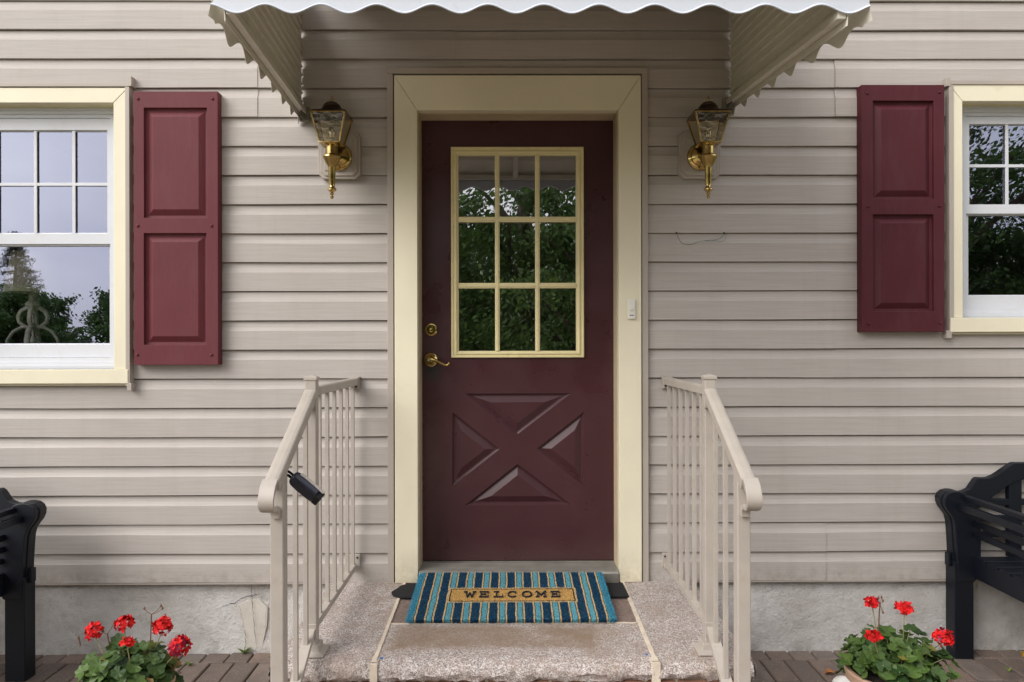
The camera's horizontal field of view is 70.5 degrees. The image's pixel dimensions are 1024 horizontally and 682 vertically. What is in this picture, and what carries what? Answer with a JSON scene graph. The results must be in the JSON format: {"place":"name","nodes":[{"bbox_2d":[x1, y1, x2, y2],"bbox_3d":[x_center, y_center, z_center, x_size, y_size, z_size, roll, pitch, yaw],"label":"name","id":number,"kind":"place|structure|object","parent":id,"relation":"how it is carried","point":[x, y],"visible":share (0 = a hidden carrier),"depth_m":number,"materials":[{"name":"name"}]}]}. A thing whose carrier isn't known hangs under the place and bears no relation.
{"place":"outdoors","nodes":[
{"label":"outdoors","id":0,"kind":"place"},
{"bbox_2d":[0,650,1023,681],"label":"path","id":1,"kind":"structure","parent":0,"point":[813,666],"depth_m":3.06,"materials":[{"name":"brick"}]},
{"bbox_2d":[0,488,46,681],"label":"garden bench","id":2,"kind":"object","parent":1,"relation":"on","point":[20,522],"visible":1,"depth_m":2.93,"materials":[{"name":"black paint"}]},
{"bbox_2d":[75,604,192,681],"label":"potted geranium","id":3,"kind":"object","parent":1,"relation":"on","point":[126,659],"visible":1,"depth_m":2.40,"materials":[{"name":"green plant"}]},
{"bbox_2d":[268,581,755,681],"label":"doorstep","id":4,"kind":"object","parent":1,"relation":"on","point":[653,632],"visible":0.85,"depth_m":2.51,"materials":[{"name":"concrete"}]},
{"bbox_2d":[257,375,359,681],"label":"railing","id":5,"kind":"object","parent":4,"relation":"on","point":[306,421],"visible":1,"depth_m":2.44,"materials":[{"name":"beige metal"}]},
{"bbox_2d":[287,470,324,504],"bbox_3d":[-0.630,0.431,2.166,0.145,0.121,0.051,0,0,0],"label":"lockbox","id":6,"kind":"object","parent":5,"relation":"hanging from","point":[307,488],"visible":0.85,"depth_m":2.15,"materials":[{"name":"black plastic"}]},
{"bbox_2d":[391,583,628,598],"bbox_3d":[-0.012,1.050,3.051,0.984,0.008,0.167,0,0,0],"label":"rubber mat","id":7,"kind":"object","parent":4,"relation":"on","point":[615,590],"visible":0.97,"depth_m":3.03,"materials":[{"name":"black rubber"}]},
{"bbox_2d":[405,571,616,623],"bbox_3d":[-0.003,1.024,2.917,0.796,0.031,0.437,0,5,0],"label":"welcome mat","id":8,"kind":"object","parent":4,"relation":"on","point":[515,597],"visible":1,"depth_m":2.88,"materials":[{"name":"blue fabric"}]},
{"bbox_2d":[662,374,762,681],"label":"railing","id":9,"kind":"object","parent":4,"relation":"on","point":[714,421],"visible":1,"depth_m":2.45,"materials":[{"name":"beige metal"}]},
{"bbox_2d":[824,668,835,673],"bbox_3d":[1.310,1.359,2.981,0.057,0.018,0.033,0,0,0],"label":"fallen leaf","id":10,"kind":"object","parent":1,"relation":"on","point":[828,671],"visible":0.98,"depth_m":2.98,"materials":[{"name":"orange plant"}]},
{"bbox_2d":[832,676,849,681],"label":"stone","id":11,"kind":"object","parent":1,"relation":"on","point":[840,679],"visible":0.65,"depth_m":2.85,"materials":[{"name":"white stone"}]},
{"bbox_2d":[835,595,961,681],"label":"potted geranium","id":12,"kind":"object","parent":1,"relation":"on","point":[880,653],"visible":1,"depth_m":2.40,"materials":[{"name":"green plant"}]},
{"bbox_2d":[935,462,1023,658],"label":"garden bench","id":13,"kind":"object","parent":1,"relation":"on","point":[967,564],"visible":1,"depth_m":3.12,"materials":[{"name":"black paint"}]},
{"label":"ground","id":14,"kind":"structure","parent":0,"visible":0},
{"bbox_2d":[0,0,1023,655],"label":"house","id":15,"kind":"structure","parent":14,"relation":"on","point":[474,258],"depth_m":3.20,"materials":[{"name":"plastic"}]},
{"bbox_2d":[0,88,127,385],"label":"window","id":16,"kind":"structure","parent":15,"relation":"in","point":[22,110],"depth_m":3.22,"materials":[{"name":"beige metal"}]},
{"bbox_2d":[134,91,221,364],"bbox_3d":[-1.454,-0.489,3.156,0.363,1.184,0.050,0,0,0],"label":"shutter","id":17,"kind":"object","parent":15,"relation":"attached to","point":[177,227],"visible":1,"depth_m":3.14,"materials":[{"name":"red plastic"}]},
{"bbox_2d":[310,96,360,198],"bbox_3d":[-0.754,-0.811,3.079,0.183,0.431,0.236,0,0,0],"label":"wall lantern","id":18,"kind":"object","parent":15,"relation":"attached to","point":[339,155],"depth_m":3.10,"materials":[{"name":"gold metal"}]},
{"bbox_2d":[422,121,613,559],"bbox_3d":[0.029,-0.008,3.295,0.878,2.015,0.105,0,0,0],"label":"door","id":19,"kind":"structure","parent":15,"relation":"in","point":[518,446],"depth_m":3.31,"materials":[{"name":"red paint"}]},
{"bbox_2d":[208,0,872,123],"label":"awning","id":20,"kind":"object","parent":15,"relation":"attached to","point":[771,41],"visible":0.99,"depth_m":2.39,"materials":[{"name":"white metal"}]},
{"bbox_2d":[628,299,634,318],"bbox_3d":[0.521,-0.139,3.158,0.033,0.087,0.016,0,0,0],"label":"doorbell","id":21,"kind":"object","parent":15,"relation":"attached to","point":[631,308],"visible":1,"depth_m":3.15,"materials":[{"name":"white plastic"}]},
{"bbox_2d":[676,232,725,244],"bbox_3d":[0.831,-0.451,3.190,0.224,0.057,0.014,0,0,0],"label":"hanging wire","id":22,"kind":"object","parent":15,"relation":"hanging from","point":[700,241],"visible":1,"depth_m":3.19,"materials":[{"name":"metal"}]},
{"bbox_2d":[677,96,730,198],"bbox_3d":[0.824,-0.814,3.089,0.183,0.431,0.236,0,0,0],"label":"wall lantern","id":23,"kind":"object","parent":15,"relation":"attached to","point":[699,155],"depth_m":3.11,"materials":[{"name":"gold metal"}]},
{"bbox_2d":[857,85,944,331],"bbox_3d":[1.703,-0.578,3.176,0.362,1.076,0.050,0,0,0],"label":"shutter","id":24,"kind":"object","parent":15,"relation":"attached to","point":[900,218],"visible":1,"depth_m":3.16,"materials":[{"name":"red plastic"}]},
{"bbox_2d":[950,85,1023,333],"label":"window","id":25,"kind":"structure","parent":15,"relation":"in","point":[973,105],"depth_m":3.24,"materials":[{"name":"beige metal"}]},
{"bbox_3d":[-2.237,0.581,3.555,0.700,0.799,0.442,0,0,0],"label":"side table","id":26,"kind":"object","parent":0,"visible":0},
{"bbox_2d":[3,250,61,357],"bbox_3d":[-2.237,-0.117,3.386,0.230,0.596,0.230,0,0,0],"label":"table lamp","id":27,"kind":"object","parent":26,"relation":"on","point":[32,274],"visible":0.72,"depth_m":3.33,"materials":[{"name":"white metal"}]}
]}

